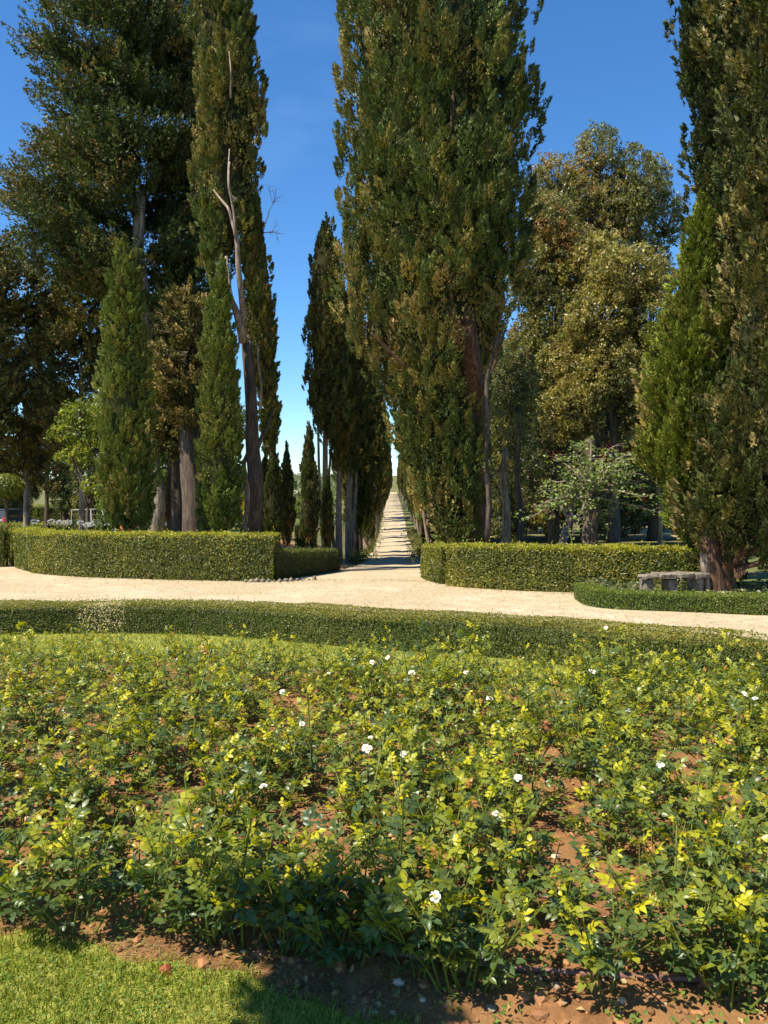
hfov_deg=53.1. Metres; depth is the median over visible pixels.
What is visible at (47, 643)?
rose bush
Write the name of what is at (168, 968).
brick lump
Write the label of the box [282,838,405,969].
rose bush
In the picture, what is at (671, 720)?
rose bush
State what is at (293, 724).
rose bush
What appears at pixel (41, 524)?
laurel hedge
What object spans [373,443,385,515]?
cypress tree
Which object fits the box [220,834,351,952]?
rose bush
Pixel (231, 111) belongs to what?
cypress tree
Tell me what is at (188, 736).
rose bush
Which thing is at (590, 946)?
rose bush
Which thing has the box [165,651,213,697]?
rose bush
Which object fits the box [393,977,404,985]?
stone
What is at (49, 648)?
rose bush
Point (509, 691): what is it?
rose bush
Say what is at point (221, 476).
cypress tree
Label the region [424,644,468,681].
rose bush
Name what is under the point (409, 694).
rose bush
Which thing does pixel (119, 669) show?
rose bush
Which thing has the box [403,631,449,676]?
rose bush
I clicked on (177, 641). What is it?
rose bush
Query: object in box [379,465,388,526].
cypress tree
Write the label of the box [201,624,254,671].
rose bush
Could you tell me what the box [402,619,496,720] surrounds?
rose bush
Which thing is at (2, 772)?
rose bush
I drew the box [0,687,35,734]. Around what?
rose bush
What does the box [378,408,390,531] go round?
cypress tree
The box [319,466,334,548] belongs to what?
cypress tree
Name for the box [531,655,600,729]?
rose bush
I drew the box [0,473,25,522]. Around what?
round clipped tree
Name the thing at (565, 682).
rose bush
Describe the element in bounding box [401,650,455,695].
rose bush
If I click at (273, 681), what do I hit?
rose bush
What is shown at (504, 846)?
rose bush
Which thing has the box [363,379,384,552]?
cypress tree
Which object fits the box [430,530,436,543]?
cypress tree
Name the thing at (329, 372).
cypress tree
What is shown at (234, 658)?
rose bush
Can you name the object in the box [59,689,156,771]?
rose bush
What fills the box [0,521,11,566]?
laurel hedge
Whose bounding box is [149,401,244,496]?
deciduous tree
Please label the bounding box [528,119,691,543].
oak tree
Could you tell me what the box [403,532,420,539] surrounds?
verge shrub
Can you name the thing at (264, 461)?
cypress tree
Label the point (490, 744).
rose bush
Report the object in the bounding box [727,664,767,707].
rose bush
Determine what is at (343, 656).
rose bush
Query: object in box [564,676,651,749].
rose bush
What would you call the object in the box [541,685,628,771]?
rose bush
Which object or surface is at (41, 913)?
rose bush
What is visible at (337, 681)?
rose bush
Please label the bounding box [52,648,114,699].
rose bush
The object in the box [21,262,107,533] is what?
conifer tree
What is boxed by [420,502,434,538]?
cypress tree
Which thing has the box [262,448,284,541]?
cypress tree
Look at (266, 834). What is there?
rose bush
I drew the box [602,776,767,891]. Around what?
rose bush
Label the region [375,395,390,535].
cypress tree
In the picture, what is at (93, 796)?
rose bush
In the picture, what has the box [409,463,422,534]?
cypress tree
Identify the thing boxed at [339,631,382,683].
rose bush
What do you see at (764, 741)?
rose bush
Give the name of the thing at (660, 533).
woodland tree
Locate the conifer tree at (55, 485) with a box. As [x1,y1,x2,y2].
[19,428,69,528]
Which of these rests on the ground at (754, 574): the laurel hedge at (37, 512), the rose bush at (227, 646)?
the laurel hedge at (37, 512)
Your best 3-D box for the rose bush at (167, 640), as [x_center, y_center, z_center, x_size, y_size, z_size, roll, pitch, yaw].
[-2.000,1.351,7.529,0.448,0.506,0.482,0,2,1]
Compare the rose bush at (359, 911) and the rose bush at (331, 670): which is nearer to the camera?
the rose bush at (359, 911)
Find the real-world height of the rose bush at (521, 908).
0.500 m
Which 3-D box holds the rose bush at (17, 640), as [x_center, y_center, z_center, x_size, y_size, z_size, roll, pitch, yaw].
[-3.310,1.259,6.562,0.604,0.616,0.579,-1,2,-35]
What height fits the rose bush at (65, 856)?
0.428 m
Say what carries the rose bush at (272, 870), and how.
on the flower bed
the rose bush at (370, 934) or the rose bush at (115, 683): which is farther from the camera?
the rose bush at (115, 683)
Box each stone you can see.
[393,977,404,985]
[617,997,626,1004]
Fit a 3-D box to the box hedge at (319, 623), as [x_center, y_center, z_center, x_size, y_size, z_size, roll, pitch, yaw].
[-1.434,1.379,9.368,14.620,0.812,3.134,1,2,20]
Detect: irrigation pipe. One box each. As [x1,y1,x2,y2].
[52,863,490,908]
[362,947,761,983]
[522,853,765,899]
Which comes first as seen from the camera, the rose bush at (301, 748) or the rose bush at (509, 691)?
the rose bush at (301, 748)
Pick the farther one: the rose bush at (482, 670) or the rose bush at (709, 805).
the rose bush at (482, 670)
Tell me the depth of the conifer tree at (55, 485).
43.92 m
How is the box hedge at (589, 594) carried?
on the gravel drive
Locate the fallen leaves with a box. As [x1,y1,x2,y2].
[0,663,767,1023]
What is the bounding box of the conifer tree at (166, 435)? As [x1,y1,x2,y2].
[146,282,200,531]
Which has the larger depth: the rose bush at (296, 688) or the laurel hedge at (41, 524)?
the laurel hedge at (41, 524)
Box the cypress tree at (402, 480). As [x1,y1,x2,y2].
[400,473,406,507]
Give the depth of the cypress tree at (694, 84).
20.84 m
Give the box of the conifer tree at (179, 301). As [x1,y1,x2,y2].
[147,274,210,534]
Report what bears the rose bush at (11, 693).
on the flower bed
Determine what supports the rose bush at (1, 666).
on the flower bed
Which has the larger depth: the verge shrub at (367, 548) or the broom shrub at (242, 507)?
the broom shrub at (242, 507)
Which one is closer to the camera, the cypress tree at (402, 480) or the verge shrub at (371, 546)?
the verge shrub at (371, 546)
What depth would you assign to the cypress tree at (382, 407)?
64.60 m
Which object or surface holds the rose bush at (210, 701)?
on the flower bed
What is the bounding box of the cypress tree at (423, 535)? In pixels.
[421,529,424,543]
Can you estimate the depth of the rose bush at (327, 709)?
5.20 m
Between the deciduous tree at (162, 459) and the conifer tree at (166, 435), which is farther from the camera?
the deciduous tree at (162, 459)
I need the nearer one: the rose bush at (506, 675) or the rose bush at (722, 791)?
the rose bush at (722, 791)
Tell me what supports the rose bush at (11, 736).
on the flower bed
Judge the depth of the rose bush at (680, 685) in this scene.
5.47 m
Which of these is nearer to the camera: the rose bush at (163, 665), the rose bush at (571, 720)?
the rose bush at (571, 720)
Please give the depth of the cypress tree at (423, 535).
59.95 m
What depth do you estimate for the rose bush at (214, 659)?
7.02 m
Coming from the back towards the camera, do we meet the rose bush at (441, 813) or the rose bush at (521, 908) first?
the rose bush at (441, 813)
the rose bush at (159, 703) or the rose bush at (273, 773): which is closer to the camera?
the rose bush at (273, 773)
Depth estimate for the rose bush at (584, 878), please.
2.79 m
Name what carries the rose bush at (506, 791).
on the flower bed
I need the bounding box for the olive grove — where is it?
[236,473,344,524]
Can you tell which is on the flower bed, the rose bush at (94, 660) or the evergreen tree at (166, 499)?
the rose bush at (94, 660)
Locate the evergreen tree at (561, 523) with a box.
[529,504,564,531]
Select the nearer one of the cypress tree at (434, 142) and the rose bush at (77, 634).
the rose bush at (77, 634)
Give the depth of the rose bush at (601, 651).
6.71 m
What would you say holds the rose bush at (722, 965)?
on the flower bed
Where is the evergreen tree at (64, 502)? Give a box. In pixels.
[42,447,78,520]
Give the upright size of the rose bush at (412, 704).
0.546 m
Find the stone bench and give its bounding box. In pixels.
[637,571,709,592]
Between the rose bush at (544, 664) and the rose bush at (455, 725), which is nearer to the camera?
the rose bush at (455, 725)
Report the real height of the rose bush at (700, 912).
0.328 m
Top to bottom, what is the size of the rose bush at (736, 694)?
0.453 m
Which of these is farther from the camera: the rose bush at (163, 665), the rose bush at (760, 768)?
the rose bush at (163, 665)
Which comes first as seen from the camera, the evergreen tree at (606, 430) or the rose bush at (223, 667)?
the rose bush at (223, 667)
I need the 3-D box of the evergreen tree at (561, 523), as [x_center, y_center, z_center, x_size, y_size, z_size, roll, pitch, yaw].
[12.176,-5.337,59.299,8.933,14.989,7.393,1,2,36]
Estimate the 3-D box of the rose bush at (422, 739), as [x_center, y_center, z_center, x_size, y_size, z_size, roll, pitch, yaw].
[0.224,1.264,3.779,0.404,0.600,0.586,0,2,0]
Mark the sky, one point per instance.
(608, 61)
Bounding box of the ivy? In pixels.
[574,574,767,609]
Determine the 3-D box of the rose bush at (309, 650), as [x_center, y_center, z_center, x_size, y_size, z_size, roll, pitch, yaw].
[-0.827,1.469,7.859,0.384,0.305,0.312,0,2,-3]
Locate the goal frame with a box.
[71,509,102,523]
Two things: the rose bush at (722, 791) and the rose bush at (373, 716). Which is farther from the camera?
the rose bush at (373, 716)
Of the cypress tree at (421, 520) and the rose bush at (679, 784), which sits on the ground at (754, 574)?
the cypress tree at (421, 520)
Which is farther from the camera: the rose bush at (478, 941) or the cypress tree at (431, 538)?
the cypress tree at (431, 538)
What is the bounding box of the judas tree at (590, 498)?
[513,435,662,545]
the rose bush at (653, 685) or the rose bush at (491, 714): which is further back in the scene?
the rose bush at (653, 685)
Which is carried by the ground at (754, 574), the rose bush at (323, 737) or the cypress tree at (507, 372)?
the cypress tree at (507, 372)
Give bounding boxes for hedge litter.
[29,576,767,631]
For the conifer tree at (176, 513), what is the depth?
35.77 m
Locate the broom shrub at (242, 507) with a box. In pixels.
[233,494,243,530]
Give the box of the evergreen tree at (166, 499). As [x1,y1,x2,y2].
[163,462,171,522]
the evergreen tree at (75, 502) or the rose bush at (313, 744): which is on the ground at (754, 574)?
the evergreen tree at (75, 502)
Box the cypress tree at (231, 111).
[178,0,284,533]
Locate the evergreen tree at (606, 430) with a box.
[535,410,645,540]
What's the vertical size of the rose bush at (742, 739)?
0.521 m
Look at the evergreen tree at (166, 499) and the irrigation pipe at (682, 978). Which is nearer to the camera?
the irrigation pipe at (682, 978)
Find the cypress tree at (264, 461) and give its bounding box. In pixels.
[261,451,267,532]
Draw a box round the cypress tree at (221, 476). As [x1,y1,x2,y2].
[193,253,247,534]
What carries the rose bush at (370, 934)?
on the flower bed
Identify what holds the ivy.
on the gravel drive
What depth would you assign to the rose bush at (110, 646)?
8.12 m
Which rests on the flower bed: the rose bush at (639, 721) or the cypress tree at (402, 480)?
the rose bush at (639, 721)
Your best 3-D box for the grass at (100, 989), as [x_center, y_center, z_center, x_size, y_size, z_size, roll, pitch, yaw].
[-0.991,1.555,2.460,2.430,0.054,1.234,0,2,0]
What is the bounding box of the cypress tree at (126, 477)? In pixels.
[90,231,163,534]
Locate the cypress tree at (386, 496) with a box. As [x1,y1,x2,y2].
[380,462,388,520]
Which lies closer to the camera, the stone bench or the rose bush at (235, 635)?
the rose bush at (235, 635)
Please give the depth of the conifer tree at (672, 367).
17.01 m
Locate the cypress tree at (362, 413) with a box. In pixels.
[343,297,371,562]
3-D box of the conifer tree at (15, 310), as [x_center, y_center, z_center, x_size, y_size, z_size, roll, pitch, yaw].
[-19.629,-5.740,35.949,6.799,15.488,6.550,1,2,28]
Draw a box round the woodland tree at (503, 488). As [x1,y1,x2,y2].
[488,382,560,543]
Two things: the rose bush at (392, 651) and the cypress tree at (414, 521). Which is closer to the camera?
the rose bush at (392, 651)
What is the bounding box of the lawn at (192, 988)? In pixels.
[0,634,766,1023]
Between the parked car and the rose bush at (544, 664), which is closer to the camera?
the rose bush at (544, 664)
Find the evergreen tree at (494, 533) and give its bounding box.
[486,364,497,534]
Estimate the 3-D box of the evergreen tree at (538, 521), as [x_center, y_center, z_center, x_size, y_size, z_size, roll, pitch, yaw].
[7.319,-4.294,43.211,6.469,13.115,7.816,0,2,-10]
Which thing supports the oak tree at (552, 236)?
on the ground at (754, 574)
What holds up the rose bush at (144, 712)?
on the flower bed
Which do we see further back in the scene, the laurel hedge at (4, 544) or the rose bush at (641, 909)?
the laurel hedge at (4, 544)
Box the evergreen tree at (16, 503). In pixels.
[0,474,42,509]
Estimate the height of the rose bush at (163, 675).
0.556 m
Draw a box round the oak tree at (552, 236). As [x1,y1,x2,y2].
[493,188,598,544]
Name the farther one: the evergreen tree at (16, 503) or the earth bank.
the evergreen tree at (16, 503)
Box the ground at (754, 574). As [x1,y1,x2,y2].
[1,476,767,683]
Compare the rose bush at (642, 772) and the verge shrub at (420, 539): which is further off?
the verge shrub at (420, 539)
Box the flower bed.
[0,659,767,1023]
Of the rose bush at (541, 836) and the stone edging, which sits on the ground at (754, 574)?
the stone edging
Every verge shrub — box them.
[343,549,377,559]
[346,553,368,563]
[363,545,370,554]
[369,541,379,548]
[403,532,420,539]
[404,535,422,542]
[406,537,422,545]
[406,540,421,548]
[407,546,420,555]
[409,552,420,560]
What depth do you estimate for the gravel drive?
16.84 m
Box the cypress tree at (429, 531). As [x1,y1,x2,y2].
[423,525,430,543]
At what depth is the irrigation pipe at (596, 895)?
3.07 m
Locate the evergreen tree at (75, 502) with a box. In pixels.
[65,454,104,522]
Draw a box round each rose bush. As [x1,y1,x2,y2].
[0,622,32,690]
[0,628,33,662]
[0,631,24,654]
[0,637,9,657]
[0,658,14,676]
[0,667,75,740]
[0,667,104,747]
[0,684,27,713]
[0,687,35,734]
[0,693,28,779]
[0,726,80,844]
[0,752,24,800]
[0,778,54,883]
[0,789,160,939]
[0,823,64,925]
[1,626,40,679]
[2,652,59,690]
[2,704,65,769]
[5,651,63,701]
[9,639,37,661]
[20,741,86,818]
[23,692,172,831]
[24,665,74,717]
[25,634,65,670]
[26,649,77,690]
[26,692,127,793]
[28,780,162,890]
[29,631,75,672]
[39,638,89,675]
[40,799,217,922]
[49,641,113,703]
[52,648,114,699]
[57,624,101,654]
[57,680,129,738]
[58,631,113,684]
[59,632,82,652]
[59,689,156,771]
[60,733,161,832]
[62,619,91,661]
[78,649,103,681]
[81,672,133,718]
[82,641,121,670]
[89,698,181,790]
[90,669,138,705]
[92,780,210,881]
[93,677,192,750]
[95,645,167,690]
[98,635,130,660]
[99,622,135,666]
[99,629,128,656]
[106,654,186,719]
[110,644,242,780]
[110,658,186,728]
[111,644,141,670]
[119,637,158,668]
[121,646,168,691]
[122,688,194,760]
[126,645,176,685]
[127,639,202,704]
[127,812,237,934]
[131,769,266,945]
[133,641,159,660]
[155,749,260,869]
[161,625,205,670]
[163,635,226,696]
[164,628,202,660]
[165,632,214,670]
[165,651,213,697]
[168,663,254,735]
[168,708,272,779]
[172,789,332,948]
[177,658,270,718]
[190,742,312,850]
[191,671,249,739]
[191,709,289,817]
[196,630,242,666]
[198,660,252,695]
[199,632,232,660]
[200,647,260,691]
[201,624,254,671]
[201,649,232,674]
[205,807,364,955]
[210,818,312,904]
[218,661,278,724]
[220,697,307,783]
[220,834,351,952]
[225,667,285,709]
[227,624,258,669]
[233,644,282,680]
[238,633,290,687]
[239,727,314,807]
[250,630,284,665]
[250,645,312,692]
[256,684,380,792]
[257,689,325,767]
[258,631,303,683]
[268,666,348,738]
[269,666,318,697]
[280,642,307,668]
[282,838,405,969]
[285,691,349,755]
[288,643,359,720]
[289,640,315,676]
[290,641,317,667]
[297,743,461,945]
[301,640,371,709]
[302,780,466,903]
[304,654,344,687]
[312,696,410,829]
[314,656,343,689]
[315,826,407,966]
[322,700,424,792]
[327,646,350,676]
[327,726,400,841]
[331,641,366,658]
[332,682,425,765]
[337,635,397,703]
[337,650,373,681]
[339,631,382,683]
[340,664,408,722]
[343,845,481,977]
[348,679,432,758]
[350,625,391,670]
[350,751,510,900]
[354,661,406,705]
[364,815,537,994]
[370,655,445,718]
[374,647,424,687]
[376,644,397,670]
[379,751,500,839]
[381,847,552,992]
[386,641,464,728]
[390,727,471,819]
[391,697,488,796]
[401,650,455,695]
[401,697,474,770]
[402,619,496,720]
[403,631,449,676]
[404,773,560,914]
[411,655,456,707]
[414,654,446,685]
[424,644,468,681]
[424,700,545,848]
[428,660,483,752]
[442,646,504,710]
[444,764,563,878]
[451,657,514,698]
[453,722,529,800]
[454,630,494,680]
[455,654,500,686]
[455,685,531,755]
[464,649,494,678]
[469,661,520,719]
[476,797,606,931]
[480,736,588,819]
[481,673,576,776]
[485,654,519,677]
[491,665,559,734]
[497,660,560,709]
[499,656,539,684]
[508,657,551,697]
[511,626,607,679]
[531,631,596,686]
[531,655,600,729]
[534,681,586,728]
[539,842,668,999]
[540,638,593,690]
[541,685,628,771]
[543,667,648,748]
[552,707,638,800]
[552,761,664,856]
[560,643,649,734]
[561,658,611,687]
[561,667,615,717]
[561,669,617,713]
[563,641,622,686]
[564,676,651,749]
[568,710,665,824]
[588,695,671,767]
[593,624,668,707]
[593,628,661,698]
[593,782,758,972]
[594,725,692,801]
[597,734,738,846]
[599,636,679,696]
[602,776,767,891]
[615,766,752,912]
[619,711,737,827]
[636,671,690,728]
[642,865,767,987]
[644,684,719,733]
[649,661,679,700]
[650,628,739,706]
[650,682,724,751]
[650,816,767,1013]
[655,760,767,882]
[661,694,767,775]
[665,645,741,705]
[666,649,759,720]
[687,706,767,778]
[689,673,767,746]
[689,789,767,973]
[704,670,767,732]
[713,651,767,709]
[723,831,767,907]
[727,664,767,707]
[729,667,767,706]
[729,762,767,824]
[733,765,767,835]
[742,746,767,787]
[744,705,767,755]
[748,749,767,777]
[756,678,767,698]
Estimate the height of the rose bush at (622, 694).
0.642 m
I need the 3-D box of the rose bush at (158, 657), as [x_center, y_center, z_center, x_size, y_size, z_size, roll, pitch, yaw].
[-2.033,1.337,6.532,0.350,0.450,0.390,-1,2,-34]
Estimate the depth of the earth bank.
41.98 m
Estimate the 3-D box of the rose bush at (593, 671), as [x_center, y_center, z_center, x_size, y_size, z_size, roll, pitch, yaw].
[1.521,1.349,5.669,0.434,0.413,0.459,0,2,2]
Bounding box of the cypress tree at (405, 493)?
[403,466,412,521]
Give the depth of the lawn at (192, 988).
2.55 m
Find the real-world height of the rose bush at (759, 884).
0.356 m
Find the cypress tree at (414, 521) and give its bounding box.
[406,461,416,528]
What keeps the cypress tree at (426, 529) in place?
on the ground at (754, 574)
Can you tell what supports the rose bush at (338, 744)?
on the flower bed
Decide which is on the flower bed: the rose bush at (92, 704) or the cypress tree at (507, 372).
the rose bush at (92, 704)
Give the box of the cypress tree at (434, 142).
[328,0,553,543]
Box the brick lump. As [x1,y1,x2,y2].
[158,963,171,975]
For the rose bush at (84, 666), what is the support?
on the flower bed
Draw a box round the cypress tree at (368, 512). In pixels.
[359,366,376,551]
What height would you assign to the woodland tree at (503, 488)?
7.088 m
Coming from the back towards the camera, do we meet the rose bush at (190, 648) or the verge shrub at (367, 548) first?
the verge shrub at (367, 548)
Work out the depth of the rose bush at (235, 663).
5.97 m
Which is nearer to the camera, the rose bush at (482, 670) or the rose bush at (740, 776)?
the rose bush at (740, 776)
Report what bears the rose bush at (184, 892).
on the flower bed
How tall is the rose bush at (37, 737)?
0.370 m
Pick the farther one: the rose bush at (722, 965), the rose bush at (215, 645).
the rose bush at (215, 645)
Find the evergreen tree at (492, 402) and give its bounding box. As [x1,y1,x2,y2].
[483,370,521,499]
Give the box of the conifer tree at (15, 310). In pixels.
[0,225,39,440]
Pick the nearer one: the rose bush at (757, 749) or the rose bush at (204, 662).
the rose bush at (757, 749)
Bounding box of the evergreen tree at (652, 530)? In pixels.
[603,408,667,540]
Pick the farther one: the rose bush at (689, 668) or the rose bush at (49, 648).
the rose bush at (49, 648)
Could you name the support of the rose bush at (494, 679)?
on the flower bed
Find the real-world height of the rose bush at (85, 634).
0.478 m
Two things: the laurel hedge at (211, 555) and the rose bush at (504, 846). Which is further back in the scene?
the laurel hedge at (211, 555)
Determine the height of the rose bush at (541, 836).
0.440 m
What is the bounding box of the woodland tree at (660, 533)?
[603,426,663,544]
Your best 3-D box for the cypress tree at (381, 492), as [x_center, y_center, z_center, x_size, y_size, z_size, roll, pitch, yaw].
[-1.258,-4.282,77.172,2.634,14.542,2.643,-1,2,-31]
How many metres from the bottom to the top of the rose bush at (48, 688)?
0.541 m
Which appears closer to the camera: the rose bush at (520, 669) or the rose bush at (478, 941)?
the rose bush at (478, 941)
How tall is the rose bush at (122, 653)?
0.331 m
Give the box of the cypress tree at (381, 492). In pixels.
[375,452,383,525]
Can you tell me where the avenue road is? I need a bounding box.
[282,492,433,581]
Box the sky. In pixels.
[0,0,700,477]
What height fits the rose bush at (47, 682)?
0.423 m
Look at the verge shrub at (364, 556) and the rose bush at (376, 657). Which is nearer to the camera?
the rose bush at (376, 657)
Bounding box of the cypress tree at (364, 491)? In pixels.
[330,344,376,559]
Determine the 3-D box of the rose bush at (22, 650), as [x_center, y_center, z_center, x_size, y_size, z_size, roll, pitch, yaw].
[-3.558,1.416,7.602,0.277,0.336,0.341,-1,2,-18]
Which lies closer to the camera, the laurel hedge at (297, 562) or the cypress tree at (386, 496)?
the laurel hedge at (297, 562)
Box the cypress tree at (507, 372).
[489,341,536,543]
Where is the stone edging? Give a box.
[244,575,316,581]
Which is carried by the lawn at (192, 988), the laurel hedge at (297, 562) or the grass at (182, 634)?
the grass at (182, 634)
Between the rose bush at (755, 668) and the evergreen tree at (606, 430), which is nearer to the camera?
the rose bush at (755, 668)
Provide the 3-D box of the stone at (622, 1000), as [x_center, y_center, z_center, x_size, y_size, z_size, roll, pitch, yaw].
[0.742,1.523,2.399,0.028,0.017,0.024,0,2,0]
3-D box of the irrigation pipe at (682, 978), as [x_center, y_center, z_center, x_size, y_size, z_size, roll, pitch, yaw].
[0.565,1.522,2.572,1.341,0.045,0.072,0,2,10]
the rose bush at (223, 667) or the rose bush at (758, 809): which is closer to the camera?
the rose bush at (758, 809)
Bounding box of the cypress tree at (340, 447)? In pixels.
[316,289,361,563]
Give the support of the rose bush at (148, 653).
on the flower bed
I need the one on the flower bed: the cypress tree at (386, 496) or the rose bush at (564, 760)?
the rose bush at (564, 760)
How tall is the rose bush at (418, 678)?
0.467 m
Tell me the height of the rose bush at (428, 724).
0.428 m
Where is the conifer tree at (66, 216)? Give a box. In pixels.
[0,0,238,534]
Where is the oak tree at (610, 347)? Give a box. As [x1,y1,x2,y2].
[533,225,678,543]
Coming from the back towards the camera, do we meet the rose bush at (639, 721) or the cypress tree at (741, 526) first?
the cypress tree at (741, 526)
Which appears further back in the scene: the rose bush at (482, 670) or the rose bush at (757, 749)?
the rose bush at (482, 670)
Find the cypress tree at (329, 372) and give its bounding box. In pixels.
[301,211,353,547]
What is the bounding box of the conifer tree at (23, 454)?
[0,248,68,526]
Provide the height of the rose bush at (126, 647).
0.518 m
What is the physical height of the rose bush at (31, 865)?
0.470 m
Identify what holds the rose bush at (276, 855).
on the flower bed
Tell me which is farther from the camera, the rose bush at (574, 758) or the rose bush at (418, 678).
the rose bush at (418, 678)
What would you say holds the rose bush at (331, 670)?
on the flower bed
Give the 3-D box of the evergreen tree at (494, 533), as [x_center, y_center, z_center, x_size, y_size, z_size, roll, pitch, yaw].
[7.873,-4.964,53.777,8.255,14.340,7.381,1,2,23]
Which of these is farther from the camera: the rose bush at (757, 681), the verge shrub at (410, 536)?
the verge shrub at (410, 536)
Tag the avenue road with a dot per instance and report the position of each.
(393, 556)
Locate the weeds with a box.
[0,713,767,1023]
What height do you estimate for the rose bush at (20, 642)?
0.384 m
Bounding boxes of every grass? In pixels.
[0,631,762,708]
[0,915,424,1023]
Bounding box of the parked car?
[0,509,39,524]
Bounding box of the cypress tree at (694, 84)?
[662,0,752,579]
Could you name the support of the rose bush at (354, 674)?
on the flower bed
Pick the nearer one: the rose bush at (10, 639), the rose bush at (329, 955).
the rose bush at (329, 955)
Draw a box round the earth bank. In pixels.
[277,540,351,568]
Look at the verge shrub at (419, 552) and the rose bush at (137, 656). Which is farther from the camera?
the verge shrub at (419, 552)
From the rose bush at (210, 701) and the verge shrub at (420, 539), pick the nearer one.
the rose bush at (210, 701)
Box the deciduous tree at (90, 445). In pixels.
[43,388,102,529]
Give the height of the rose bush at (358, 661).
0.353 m
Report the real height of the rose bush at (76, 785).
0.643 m
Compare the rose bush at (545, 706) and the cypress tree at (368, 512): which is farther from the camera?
the cypress tree at (368, 512)
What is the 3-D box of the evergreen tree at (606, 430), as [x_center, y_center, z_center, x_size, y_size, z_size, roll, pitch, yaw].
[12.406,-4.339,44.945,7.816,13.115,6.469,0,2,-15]
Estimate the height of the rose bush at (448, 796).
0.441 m
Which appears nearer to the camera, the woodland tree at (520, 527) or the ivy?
the ivy
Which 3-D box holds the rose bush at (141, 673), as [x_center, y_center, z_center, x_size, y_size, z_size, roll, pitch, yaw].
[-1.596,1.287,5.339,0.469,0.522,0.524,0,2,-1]
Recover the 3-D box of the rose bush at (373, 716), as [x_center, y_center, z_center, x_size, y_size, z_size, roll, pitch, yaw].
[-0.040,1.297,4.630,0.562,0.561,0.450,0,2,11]
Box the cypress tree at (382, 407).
[368,342,390,544]
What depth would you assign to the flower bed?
2.93 m
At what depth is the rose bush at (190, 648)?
8.05 m
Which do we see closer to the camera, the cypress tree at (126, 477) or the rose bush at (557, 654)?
the rose bush at (557, 654)
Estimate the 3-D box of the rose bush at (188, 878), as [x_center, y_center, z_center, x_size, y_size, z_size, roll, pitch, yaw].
[-0.657,1.306,2.787,0.493,0.562,0.563,0,2,0]
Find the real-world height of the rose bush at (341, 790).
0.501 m
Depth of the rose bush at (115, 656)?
7.34 m
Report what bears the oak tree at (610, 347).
on the ground at (754, 574)
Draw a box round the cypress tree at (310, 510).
[298,421,321,547]
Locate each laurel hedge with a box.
[0,519,109,533]
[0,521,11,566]
[8,524,280,580]
[21,503,85,524]
[273,543,341,580]
[294,525,317,548]
[420,538,453,583]
[445,531,721,592]
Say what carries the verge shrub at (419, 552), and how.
on the ground at (754, 574)
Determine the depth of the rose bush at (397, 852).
2.81 m
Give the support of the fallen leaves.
on the flower bed
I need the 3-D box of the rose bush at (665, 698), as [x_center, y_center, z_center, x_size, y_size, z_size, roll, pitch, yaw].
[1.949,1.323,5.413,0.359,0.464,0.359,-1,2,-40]
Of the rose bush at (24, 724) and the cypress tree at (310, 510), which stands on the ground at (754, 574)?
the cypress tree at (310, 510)
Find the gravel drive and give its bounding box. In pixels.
[0,564,767,639]
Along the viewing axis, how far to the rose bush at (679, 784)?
3.72 m
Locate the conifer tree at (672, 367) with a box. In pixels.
[629,188,737,544]
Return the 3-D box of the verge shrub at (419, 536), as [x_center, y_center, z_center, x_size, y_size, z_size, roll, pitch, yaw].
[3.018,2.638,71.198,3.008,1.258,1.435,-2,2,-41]
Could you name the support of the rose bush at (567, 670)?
on the flower bed
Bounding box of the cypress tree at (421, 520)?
[420,503,426,531]
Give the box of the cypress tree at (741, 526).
[665,0,767,591]
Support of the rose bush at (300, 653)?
on the flower bed
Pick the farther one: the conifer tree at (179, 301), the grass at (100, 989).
the conifer tree at (179, 301)
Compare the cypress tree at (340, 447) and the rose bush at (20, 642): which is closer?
the rose bush at (20, 642)
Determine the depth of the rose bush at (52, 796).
3.78 m
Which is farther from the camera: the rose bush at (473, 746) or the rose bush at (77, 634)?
the rose bush at (77, 634)
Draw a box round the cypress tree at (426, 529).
[422,506,431,542]
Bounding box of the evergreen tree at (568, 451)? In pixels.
[521,355,605,538]
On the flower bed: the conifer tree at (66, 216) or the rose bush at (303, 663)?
the rose bush at (303, 663)
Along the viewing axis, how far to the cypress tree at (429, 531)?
51.80 m
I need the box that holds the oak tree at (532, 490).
[515,387,663,543]
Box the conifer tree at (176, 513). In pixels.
[171,460,181,531]
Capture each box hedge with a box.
[0,596,767,688]
[573,582,767,615]
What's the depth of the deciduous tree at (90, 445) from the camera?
32.80 m
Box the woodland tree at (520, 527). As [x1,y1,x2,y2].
[492,338,554,542]
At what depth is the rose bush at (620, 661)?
6.25 m
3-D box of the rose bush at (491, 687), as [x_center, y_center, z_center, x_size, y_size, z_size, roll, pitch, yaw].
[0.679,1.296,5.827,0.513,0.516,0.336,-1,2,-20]
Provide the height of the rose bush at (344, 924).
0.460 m
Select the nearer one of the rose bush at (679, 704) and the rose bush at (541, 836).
the rose bush at (541, 836)
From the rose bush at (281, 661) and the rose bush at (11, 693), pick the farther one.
the rose bush at (281, 661)
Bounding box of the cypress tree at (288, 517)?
[280,440,296,546]
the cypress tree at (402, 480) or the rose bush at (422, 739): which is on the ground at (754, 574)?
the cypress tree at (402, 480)
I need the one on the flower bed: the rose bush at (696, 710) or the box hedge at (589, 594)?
the rose bush at (696, 710)
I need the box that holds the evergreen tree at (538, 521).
[483,321,581,541]
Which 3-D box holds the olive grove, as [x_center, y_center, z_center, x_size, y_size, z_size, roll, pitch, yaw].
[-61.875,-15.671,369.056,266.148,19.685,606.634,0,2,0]
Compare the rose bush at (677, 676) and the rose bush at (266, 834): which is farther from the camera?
the rose bush at (677, 676)

